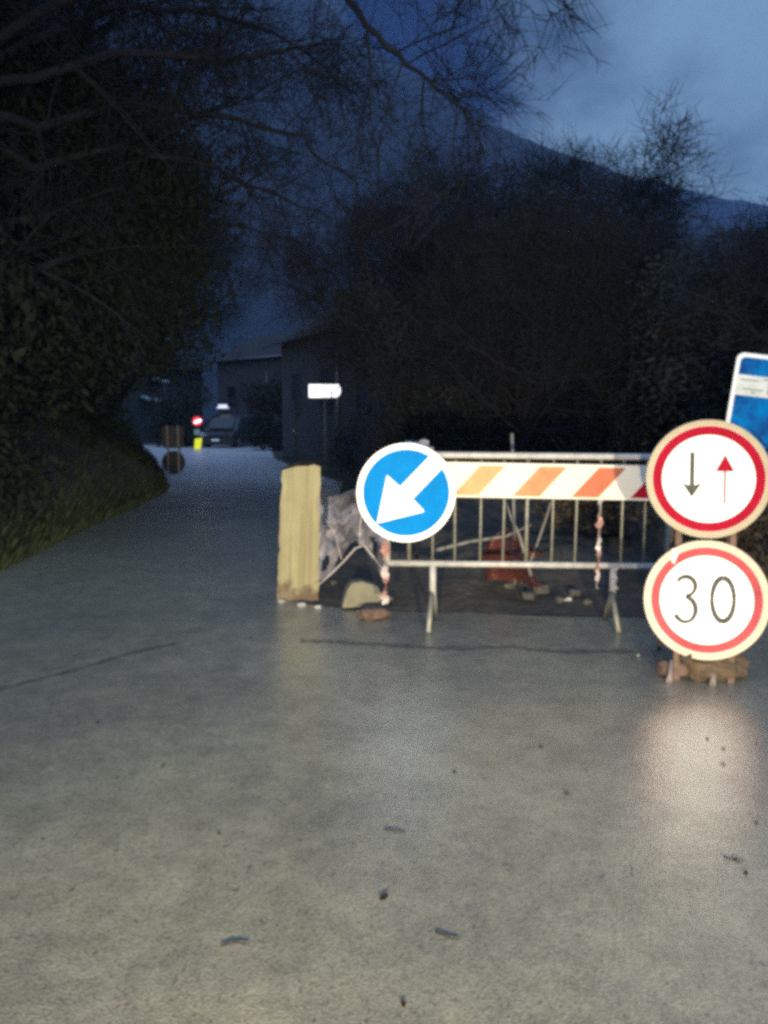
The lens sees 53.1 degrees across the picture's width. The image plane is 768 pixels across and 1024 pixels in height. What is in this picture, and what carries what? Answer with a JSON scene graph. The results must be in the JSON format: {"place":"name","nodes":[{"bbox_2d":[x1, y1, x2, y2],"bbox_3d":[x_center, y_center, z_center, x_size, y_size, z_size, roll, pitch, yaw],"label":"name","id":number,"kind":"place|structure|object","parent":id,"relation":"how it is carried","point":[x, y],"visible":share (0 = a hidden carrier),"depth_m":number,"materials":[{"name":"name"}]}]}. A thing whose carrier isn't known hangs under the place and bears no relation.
{"place":"outdoors","nodes":[
{"label":"outdoors","id":0,"kind":"place"},
{"bbox_2d":[0,405,159,567],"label":"grass bank","id":1,"kind":"structure","parent":0,"point":[90,459],"depth_m":10.93,"materials":[{"name":"green plant"}]},
{"bbox_2d":[0,466,32,517],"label":"ivy mound","id":2,"kind":"object","parent":1,"relation":"on","point":[11,489],"visible":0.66,"depth_m":7.92,"materials":[{"name":"green plant"}]},
{"bbox_2d":[0,26,49,173],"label":"tree","id":3,"kind":"object","parent":1,"relation":"on","point":[14,90],"visible":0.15,"depth_m":8.31,"materials":[{"name":"green plant"}]},
{"bbox_2d":[0,212,69,526],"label":"ivy clad tree","id":4,"kind":"object","parent":1,"relation":"on","point":[17,355],"visible":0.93,"depth_m":7.72,"materials":[{"name":"green plant"}]},
{"bbox_2d":[0,427,69,477],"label":"ivy mound","id":5,"kind":"object","parent":1,"relation":"on","point":[37,456],"visible":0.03,"depth_m":9.88,"materials":[{"name":"green plant"}]},
{"bbox_2d":[0,103,75,420],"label":"ivy clad tree","id":6,"kind":"object","parent":1,"relation":"on","point":[24,413],"visible":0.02,"depth_m":11.49,"materials":[{"name":"green plant"}]},
{"bbox_2d":[0,0,89,454],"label":"ivy clad tree","id":7,"kind":"object","parent":1,"relation":"on","point":[5,246],"visible":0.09,"depth_m":8.97,"materials":[{"name":"green plant"}]},
{"bbox_2d":[34,415,114,464],"bbox_3d":[-5.057,-0.710,12.003,1.701,1.647,2.619,0,7,0],"label":"ivy mound","id":8,"kind":"object","parent":1,"relation":"on","point":[78,427],"visible":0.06,"depth_m":12.15,"materials":[{"name":"green plant"}]},
{"bbox_2d":[39,178,135,442],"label":"ivy clad tree","id":9,"kind":"object","parent":1,"relation":"on","point":[83,410],"visible":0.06,"depth_m":14.10,"materials":[{"name":"green plant"}]},
{"bbox_2d":[0,0,189,210],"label":"tree","id":10,"kind":"object","parent":1,"relation":"on","point":[1,142],"visible":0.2,"depth_m":7.53,"materials":[{"name":"green plant"}]},
{"bbox_2d":[3,0,197,354],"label":"tree","id":11,"kind":"object","parent":1,"relation":"on","point":[108,348],"visible":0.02,"depth_m":11.22,"materials":[{"name":"green plant"}]},
{"bbox_2d":[67,328,134,418],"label":"ivy clad tree","id":12,"kind":"object","parent":1,"relation":"on","point":[122,381],"visible":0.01,"depth_m":18.61,"materials":[{"name":"green plant"}]},
{"bbox_2d":[90,409,157,471],"bbox_3d":[-5.167,-1.143,14.484,1.541,1.857,3.011,0,7,0],"label":"ivy mound","id":13,"kind":"object","parent":1,"relation":"on","point":[127,440],"visible":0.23,"depth_m":13.90,"materials":[{"name":"green plant"}]},
{"bbox_2d":[1,0,259,385],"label":"tree","id":14,"kind":"object","parent":1,"relation":"on","point":[231,308],"visible":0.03,"depth_m":15.30,"materials":[{"name":"green plant"}]},
{"bbox_2d":[0,0,283,255],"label":"tree","id":15,"kind":"object","parent":1,"relation":"on","point":[101,28],"visible":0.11,"depth_m":10.88,"materials":[{"name":"green plant"}]},
{"bbox_2d":[62,98,253,383],"bbox_3d":[-6.359,-5.502,16.674,7.216,7.956,7.072,0,7,0],"label":"tree","id":16,"kind":"object","parent":1,"relation":"on","point":[209,325],"visible":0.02,"depth_m":16.88,"materials":[{"name":"green plant"}]},
{"bbox_2d":[13,0,355,415],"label":"tree","id":17,"kind":"object","parent":1,"relation":"on","point":[149,32],"visible":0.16,"depth_m":12.63,"materials":[{"name":"green plant"}]},
{"bbox_2d":[102,210,279,420],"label":"tree","id":18,"kind":"object","parent":1,"relation":"on","point":[167,377],"visible":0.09,"depth_m":21.34,"materials":[{"name":"green plant"}]},
{"bbox_2d":[0,0,615,438],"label":"arching tree","id":19,"kind":"object","parent":1,"relation":"on","point":[152,266],"visible":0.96,"depth_m":8.50,"materials":[{"name":"brown plant"}]},
{"bbox_2d":[100,349,211,441],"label":"teal house","id":20,"kind":"structure","parent":0,"point":[136,405],"depth_m":52.28,"materials":[{"name":"paint"}]},
{"bbox_2d":[145,389,157,409],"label":"window","id":21,"kind":"structure","parent":20,"relation":"in","point":[146,392],"depth_m":52.36,"materials":[{"name":"black glass"}]},
{"bbox_2d":[143,445,339,493],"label":"concrete road","id":22,"kind":"structure","parent":0,"point":[221,467],"depth_m":20.86,"materials":[{"name":"grey concrete"}]},
{"bbox_2d":[162,426,184,473],"bbox_3d":[-5.337,-1.591,19.557,0.580,1.210,0.580,-1,7,-8],"label":"sign stand rear","id":23,"kind":"object","parent":22,"relation":"on","point":[173,462],"visible":0.99,"depth_m":19.32,"materials":[{"name":"metal"}]},
{"bbox_2d":[192,417,201,449],"bbox_3d":[-8.939,-3.778,36.796,0.440,1.584,0.150,-2,7,-20],"label":"warning post","id":24,"kind":"object","parent":22,"relation":"on","point":[197,421],"visible":1,"depth_m":36.76,"materials":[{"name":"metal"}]},
{"bbox_2d":[199,404,266,447],"bbox_3d":[-8.013,-4.620,41.201,2.232,2.235,4.685,2,7,14],"label":"parked van","id":25,"kind":"object","parent":22,"relation":"on","point":[222,429],"visible":0.78,"depth_m":39.66,"materials":[{"name":"paint"}]},
{"bbox_2d":[205,332,291,442],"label":"house","id":26,"kind":"structure","parent":0,"point":[254,361],"depth_m":51.71,"materials":[{"name":"paint"}]},
{"bbox_2d":[227,385,236,406],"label":"window","id":27,"kind":"structure","parent":26,"relation":"in","point":[231,390],"depth_m":52.31,"materials":[{"name":"black glass"}]},
{"bbox_2d":[142,426,362,505],"bbox_3d":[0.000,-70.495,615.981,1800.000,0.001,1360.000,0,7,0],"label":"ground","id":28,"kind":"structure","parent":0,"point":[348,491],"depth_m":19.49,"materials":[{"name":"soil"}]},
{"bbox_2d":[143,380,214,446],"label":"roadside bush","id":29,"kind":"object","parent":28,"relation":"on","point":[175,409],"visible":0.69,"depth_m":40.30,"materials":[{"name":"green plant"}]},
{"bbox_2d":[237,366,282,450],"bbox_3d":[-4.894,-4.699,35.846,3.858,4.150,2.300,0,7,0],"label":"roadside bush","id":30,"kind":"object","parent":28,"relation":"on","point":[270,396],"visible":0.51,"depth_m":35.38,"materials":[{"name":"green plant"}]},
{"bbox_2d":[309,384,340,474],"bbox_3d":[-1.448,-2.015,18.921,0.776,2.222,0.126,0,7,0],"label":"lit sign plate","id":31,"kind":"object","parent":28,"relation":"on","point":[316,393],"visible":0.85,"depth_m":18.76,"materials":[{"name":"white"}]},
{"bbox_2d":[0,410,767,578],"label":"verge grass","id":32,"kind":"structure","parent":28,"relation":"on","point":[44,539],"depth_m":9.84,"materials":[{"name":"green plant"}]},
{"bbox_2d":[265,186,522,435],"bbox_3d":[0.458,-4.120,17.051,5.363,6.576,5.232,2,7,15],"label":"bare tree","id":33,"kind":"object","parent":28,"relation":"on","point":[408,268],"visible":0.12,"depth_m":16.43,"materials":[{"name":"brown plant"}]},
{"bbox_2d":[238,177,555,458],"bbox_3d":[0.537,-2.681,12.099,5.542,4.879,3.686,-2,7,-17],"label":"bare tree","id":34,"kind":"object","parent":28,"relation":"on","point":[387,372],"visible":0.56,"depth_m":11.86,"materials":[{"name":"brown plant"}]},
{"bbox_2d":[338,218,514,436],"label":"bare tree","id":35,"kind":"object","parent":28,"relation":"on","point":[366,369],"visible":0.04,"depth_m":15.22,"materials":[{"name":"brown plant"}]},
{"bbox_2d":[324,268,530,478],"bbox_3d":[0.717,-2.163,13.040,3.629,4.267,2.690,-3,7,-21],"label":"evergreen shrub","id":36,"kind":"object","parent":28,"relation":"on","point":[371,302],"visible":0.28,"depth_m":12.63,"materials":[{"name":"green plant"}]},
{"bbox_2d":[347,155,518,400],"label":"bare tree","id":37,"kind":"object","parent":28,"relation":"on","point":[428,227],"visible":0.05,"depth_m":17.33,"materials":[{"name":"brown plant"}]},
{"bbox_2d":[365,172,630,463],"bbox_3d":[1.645,-2.480,11.902,2.705,4.813,3.784,-6,9,-41],"label":"evergreen shrub","id":38,"kind":"object","parent":28,"relation":"on","point":[454,404],"visible":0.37,"depth_m":11.83,"materials":[{"name":"green plant"}]},
{"bbox_2d":[310,113,686,459],"bbox_3d":[2.369,-4.251,16.024,8.473,7.104,5.635,-4,8,-32],"label":"bare tree","id":39,"kind":"object","parent":28,"relation":"on","point":[466,188],"visible":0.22,"depth_m":14.53,"materials":[{"name":"brown plant"}]},
{"bbox_2d":[451,147,634,391],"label":"bare tree","id":40,"kind":"object","parent":28,"relation":"on","point":[517,198],"visible":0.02,"depth_m":18.55,"materials":[{"name":"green plant"}]},
{"bbox_2d":[623,235,767,434],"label":"evergreen shrub","id":41,"kind":"object","parent":28,"relation":"on","point":[669,382],"visible":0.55,"depth_m":9.36,"materials":[{"name":"green plant"}]},
{"bbox_2d":[0,0,731,423],"bbox_3d":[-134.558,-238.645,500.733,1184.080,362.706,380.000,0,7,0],"label":"mountain","id":42,"kind":"structure","parent":0,"point":[258,324],"depth_m":420.43,"materials":[{"name":"blue"}]},
{"bbox_2d":[0,449,767,1023],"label":"road","id":43,"kind":"structure","parent":0,"point":[156,803],"depth_m":2.62,"materials":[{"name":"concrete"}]},
{"bbox_2d":[0,642,179,688],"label":"road joint","id":44,"kind":"object","parent":43,"relation":"on","point":[133,652],"visible":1,"depth_m":4.14,"materials":[{"name":"black asphalt"}]},
{"bbox_2d":[221,941,247,946],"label":"fallen twig","id":45,"kind":"object","parent":43,"relation":"on","point":[233,942],"visible":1,"depth_m":1.93,"materials":[{"name":"wood"}]},
{"bbox_2d":[277,461,320,601],"bbox_3d":[-0.624,0.143,5.621,0.308,1.037,0.078,1,4,-6],"label":"yellow board","id":46,"kind":"object","parent":43,"relation":"on","point":[298,557],"visible":0.95,"depth_m":5.58,"materials":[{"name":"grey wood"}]},
{"bbox_2d":[317,501,383,585],"bbox_3d":[-0.232,0.112,5.401,0.484,0.834,0.159,0,7,0],"label":"plastic film","id":47,"kind":"object","parent":46,"relation":"hanging from","point":[333,554],"visible":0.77,"depth_m":5.42,"materials":[{"name":"grey plastic"}]},
{"bbox_2d":[297,603,305,606],"bbox_3d":[-0.583,0.660,5.454,0.066,0.038,0.052,0,7,0],"label":"litter scrap","id":48,"kind":"object","parent":43,"relation":"on","point":[301,604],"visible":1,"depth_m":5.44,"materials":[{"name":"white paper"}]},
{"bbox_2d":[341,578,380,607],"bbox_3d":[-0.165,0.572,5.439,0.276,0.185,0.180,-1,3,-7],"label":"stone block","id":49,"kind":"object","parent":43,"relation":"on","point":[359,593],"depth_m":5.35,"materials":[{"name":"beige stone"}]},
{"bbox_2d":[356,606,389,620],"bbox_3d":[-0.073,0.673,5.131,0.206,0.078,0.172,-4,8,-28],"label":"rock","id":50,"kind":"object","parent":43,"relation":"on","point":[369,613],"visible":1,"depth_m":5.07,"materials":[{"name":"brown stone"}]},
{"bbox_2d":[379,893,387,899],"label":"fallen leaf","id":51,"kind":"object","parent":43,"relation":"on","point":[383,896],"visible":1,"depth_m":2.11,"materials":[{"name":"brown plant"}]},
{"bbox_2d":[435,931,459,939],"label":"fallen twig","id":52,"kind":"object","parent":43,"relation":"on","point":[446,936],"visible":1,"depth_m":1.95,"materials":[{"name":"wood"}]},
{"bbox_2d":[300,639,632,653],"bbox_3d":[0.454,0.785,4.460,1.935,0.001,0.132,1,7,7],"label":"road joint","id":53,"kind":"object","parent":43,"relation":"on","point":[466,648],"visible":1,"depth_m":4.45,"materials":[{"name":"black asphalt"}]},
{"bbox_2d":[384,452,670,633],"bbox_3d":[0.915,0.179,4.853,1.830,1.119,0.386,0,7,0],"label":"crowd barrier","id":54,"kind":"object","parent":43,"relation":"on","point":[527,480],"visible":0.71,"depth_m":4.77,"materials":[{"name":"metal"}]},
{"bbox_2d":[380,538,390,604],"bbox_3d":[0.007,0.334,4.827,0.072,0.502,0.052,0,7,0],"label":"barrier tape","id":55,"kind":"object","parent":54,"relation":"attached to","point":[385,552],"visible":0.84,"depth_m":4.83,"materials":[{"name":"plastic"}]},
{"bbox_2d":[357,443,455,541],"bbox_3d":[0.134,-0.119,4.690,0.600,0.600,0.076,0,5,-2],"label":"keep left sign","id":56,"kind":"object","parent":54,"relation":"attached to","point":[406,492],"visible":1,"depth_m":4.65,"materials":[{"name":"metal"}]},
{"bbox_2d":[594,500,602,588],"bbox_3d":[1.341,0.196,4.803,0.056,0.584,0.036,0,7,0],"label":"barrier tape","id":57,"kind":"object","parent":54,"relation":"attached to","point":[598,524],"visible":1,"depth_m":4.80,"materials":[{"name":"white plastic"}]},
{"bbox_2d":[611,567,618,589],"bbox_3d":[1.460,0.420,4.853,0.040,0.144,0.031,5,8,36],"label":"barrier tape","id":58,"kind":"object","parent":54,"relation":"attached to","point":[614,579],"visible":1,"depth_m":4.85,"materials":[{"name":"white plastic"}]},
{"bbox_2d":[301,497,767,617],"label":"soil mound","id":59,"kind":"object","parent":43,"relation":"on","point":[407,587],"visible":0.34,"depth_m":6.28,"materials":[{"name":"brown soil"}]},
{"bbox_2d":[405,439,434,558],"bbox_3d":[0.219,-0.073,5.025,0.205,0.804,0.174,-6,9,-40],"label":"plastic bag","id":60,"kind":"object","parent":59,"relation":"on","point":[424,442],"visible":0.23,"depth_m":4.98,"materials":[{"name":"white plastic"}]},
{"bbox_2d":[435,524,531,551],"bbox_3d":[0.703,0.185,5.388,0.700,0.184,0.058,-1,7,-8],"label":"broken branch","id":61,"kind":"object","parent":59,"relation":"on","point":[468,542],"visible":0.84,"depth_m":5.36,"materials":[{"name":"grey wood"}]},
{"bbox_2d":[504,582,514,588],"bbox_3d":[0.952,0.565,5.824,0.083,0.064,0.098,1,7,9],"label":"rubble stone","id":62,"kind":"object","parent":59,"relation":"on","point":[508,585],"visible":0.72,"depth_m":5.78,"materials":[{"name":"grey stone"}]},
{"bbox_2d":[481,433,551,587],"bbox_3d":[0.970,-0.005,5.579,0.487,1.124,0.437,2,7,14],"label":"safety net","id":63,"kind":"object","parent":59,"relation":"on","point":[514,573],"visible":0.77,"depth_m":5.64,"materials":[{"name":"orange plastic"}]},
{"bbox_2d":[506,502,532,575],"bbox_3d":[0.937,0.190,5.376,0.239,0.506,0.036,6,9,41],"label":"broken branch","id":64,"kind":"object","parent":59,"relation":"on","point":[519,536],"visible":0.75,"depth_m":5.36,"materials":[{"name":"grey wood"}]},
{"bbox_2d":[522,591,533,599],"bbox_3d":[1.038,0.604,5.529,0.082,0.053,0.069,5,8,36],"label":"rubble stone","id":65,"kind":"object","parent":59,"relation":"on","point":[527,595],"visible":1,"depth_m":5.51,"materials":[{"name":"grey stone"}]},
{"bbox_2d":[532,585,549,593],"bbox_3d":[1.169,0.575,5.722,0.108,0.069,0.091,-3,7,-27],"label":"rubble stone","id":66,"kind":"object","parent":59,"relation":"on","point":[538,590],"visible":0.72,"depth_m":5.70,"materials":[{"name":"grey stone"}]},
{"bbox_2d":[400,136,691,463],"bbox_3d":[2.085,-2.564,10.928,3.726,4.916,3.819,0,7,0],"label":"bare tree","id":67,"kind":"object","parent":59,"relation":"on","point":[527,421],"visible":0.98,"depth_m":10.31,"materials":[{"name":"brown plant"}]},
{"bbox_2d":[555,596,563,602],"bbox_3d":[1.243,0.620,5.438,0.055,0.043,0.069,0,7,0],"label":"rubble stone","id":68,"kind":"object","parent":59,"relation":"on","point":[559,599],"visible":1,"depth_m":5.42,"materials":[{"name":"grey stone"}]},
{"bbox_2d":[569,589,580,596],"bbox_3d":[1.401,0.593,5.625,0.083,0.053,0.070,3,7,27],"label":"rubble stone","id":69,"kind":"object","parent":59,"relation":"on","point":[574,592],"visible":1,"depth_m":5.60,"materials":[{"name":"grey stone"}]},
{"bbox_2d":[583,598,591,604],"bbox_3d":[1.428,0.628,5.386,0.049,0.037,0.058,7,9,44],"label":"rubble stone","id":70,"kind":"object","parent":59,"relation":"on","point":[587,601],"visible":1,"depth_m":5.37,"materials":[{"name":"grey stone"}]},
{"bbox_2d":[518,427,657,548],"bbox_3d":[1.997,-0.223,6.966,1.324,1.235,1.327,-1,7,-9],"label":"bramble bush","id":71,"kind":"object","parent":59,"relation":"on","point":[611,509],"visible":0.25,"depth_m":6.91,"materials":[{"name":"green plant"}]},
{"bbox_2d":[654,658,687,676],"bbox_3d":[1.525,0.804,3.981,0.222,0.083,0.151,0,7,0],"label":"base stone","id":72,"kind":"object","parent":43,"relation":"on","point":[661,665],"visible":0.44,"depth_m":3.93,"materials":[{"name":"brown stone"}]},
{"bbox_2d":[643,420,767,685],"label":"road sign stand","id":73,"kind":"object","parent":43,"relation":"on","point":[705,600],"visible":1,"depth_m":3.87,"materials":[{"name":"white metal"}]},
{"bbox_2d":[680,653,749,681],"bbox_3d":[1.691,0.771,3.942,0.410,0.155,0.236,-1,7,-9],"label":"sandbag","id":74,"kind":"object","parent":43,"relation":"on","point":[724,669],"visible":0.6,"depth_m":3.86,"materials":[{"name":"beige fabric"}]},
{"bbox_2d":[261,276,530,468],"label":"old house","id":75,"kind":"structure","parent":0,"point":[303,424],"depth_m":24.65,"materials":[{"name":"paint"}]},
{"bbox_2d":[286,399,296,459],"bbox_3d":[-3.305,-2.927,27.267,0.105,2.100,0.950,-3,7,-24],"label":"door","id":76,"kind":"structure","parent":75,"relation":"in","point":[291,418],"depth_m":27.21,"materials":[{"name":"grey wood"}]},
{"bbox_2d":[290,372,301,413],"bbox_3d":[-3.027,-4.114,26.564,0.100,1.400,0.990,-3,7,-24],"label":"window","id":77,"kind":"structure","parent":75,"relation":"in","point":[295,377],"depth_m":26.54,"materials":[{"name":"black glass"}]},
{"bbox_2d":[319,366,331,412],"bbox_3d":[-1.804,-3.799,23.863,0.100,1.400,0.990,-3,7,-24],"label":"window","id":78,"kind":"structure","parent":75,"relation":"in","point":[321,400],"depth_m":23.90,"materials":[{"name":"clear glass"}]},
{"bbox_2d":[354,361,370,410],"bbox_3d":[-0.581,-3.484,21.162,0.100,1.400,0.990,-3,7,-24],"label":"window","id":79,"kind":"structure","parent":75,"relation":"in","point":[361,403],"depth_m":21.23,"materials":[{"name":"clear glass"}]},
{"bbox_2d":[323,0,767,204],"label":"sky","id":80,"kind":"structure","parent":0,"point":[717,49],"materials":[{"name":"blue"}]},
{"bbox_2d":[384,230,767,415],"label":"hill","id":81,"kind":"structure","parent":0,"point":[702,234],"depth_m":214.28,"materials":[{"name":"plant"}]},
{"bbox_2d":[543,451,767,623],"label":"earth bank","id":82,"kind":"structure","parent":0,"point":[764,548],"depth_m":6.51,"materials":[{"name":"soil"}]},
{"bbox_2d":[437,205,662,463],"bbox_3d":[2.863,-2.483,12.372,4.091,4.839,2.847,0,7,0],"label":"evergreen shrub","id":83,"kind":"object","parent":82,"relation":"on","point":[511,325],"visible":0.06,"depth_m":11.89,"materials":[{"name":"green plant"}]},
{"bbox_2d":[451,181,699,463],"bbox_3d":[2.996,-2.667,12.018,3.631,4.867,3.800,2,7,14],"label":"bare tree","id":84,"kind":"object","parent":82,"relation":"on","point":[652,250],"visible":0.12,"depth_m":11.45,"materials":[{"name":"brown plant"}]},
{"bbox_2d":[475,78,751,451],"bbox_3d":[3.948,-4.754,17.044,6.481,7.905,6.192,-4,8,-31],"label":"bare tree","id":85,"kind":"object","parent":82,"relation":"on","point":[660,180],"visible":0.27,"depth_m":15.54,"materials":[{"name":"brown plant"}]},
{"bbox_2d":[512,204,741,447],"bbox_3d":[4.744,-3.445,16.215,6.005,5.463,4.695,5,8,37],"label":"bare tree","id":86,"kind":"object","parent":82,"relation":"on","point":[707,241],"visible":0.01,"depth_m":15.00,"materials":[{"name":"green plant"}]},
{"bbox_2d":[530,251,725,464],"bbox_3d":[3.995,-1.956,11.781,3.808,4.196,2.762,0,7,0],"label":"evergreen shrub","id":87,"kind":"object","parent":82,"relation":"on","point":[580,416],"visible":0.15,"depth_m":11.10,"materials":[{"name":"green plant"}]},
{"bbox_2d":[560,249,752,438],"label":"bare tree","id":88,"kind":"object","parent":82,"relation":"on","point":[622,366],"visible":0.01,"depth_m":14.23,"materials":[{"name":"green plant"}]},
{"bbox_2d":[576,248,754,441],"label":"bare tree","id":89,"kind":"object","parent":82,"relation":"on","point":[625,368],"visible":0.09,"depth_m":11.61,"materials":[{"name":"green plant"}]},
{"bbox_2d":[567,288,767,464],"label":"evergreen shrub","id":90,"kind":"object","parent":82,"relation":"on","point":[644,442],"visible":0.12,"depth_m":10.71,"materials":[{"name":"green plant"}]},
{"bbox_2d":[595,210,753,411],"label":"bare tree","id":91,"kind":"object","parent":82,"relation":"on","point":[688,253],"visible":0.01,"depth_m":17.87,"materials":[{"name":"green plant"}]},
{"bbox_2d":[630,412,767,582],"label":"bramble bush","id":92,"kind":"object","parent":82,"relation":"on","point":[753,529],"visible":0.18,"depth_m":5.53,"materials":[{"name":"green plant"}]},
{"bbox_2d":[652,197,767,411],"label":"bare tree","id":93,"kind":"object","parent":82,"relation":"on","point":[760,336],"visible":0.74,"depth_m":7.85,"materials":[{"name":"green plant"}]},
{"bbox_2d":[663,185,767,375],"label":"bare tree","id":94,"kind":"object","parent":82,"relation":"on","point":[727,245],"visible":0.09,"depth_m":13.29,"materials":[{"name":"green plant"}]},
{"bbox_2d":[666,197,767,420],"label":"bare tree","id":95,"kind":"object","parent":82,"relation":"on","point":[759,312],"visible":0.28,"depth_m":9.10,"materials":[{"name":"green plant"}]},
{"bbox_2d":[726,353,767,545],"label":"information sign","id":96,"kind":"object","parent":82,"relation":"on","point":[748,403],"visible":0.62,"depth_m":6.44,"materials":[{"name":"blue metal"}]},
{"bbox_2d":[735,422,767,542],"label":"bramble bush","id":97,"kind":"object","parent":82,"relation":"on","point":[764,444],"visible":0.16,"depth_m":5.91,"materials":[{"name":"green plant"}]},
{"bbox_2d":[639,181,767,229],"bbox_3d":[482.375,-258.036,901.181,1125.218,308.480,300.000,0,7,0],"label":"hill","id":98,"kind":"structure","parent":0,"point":[731,206],"depth_m":898.96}
]}

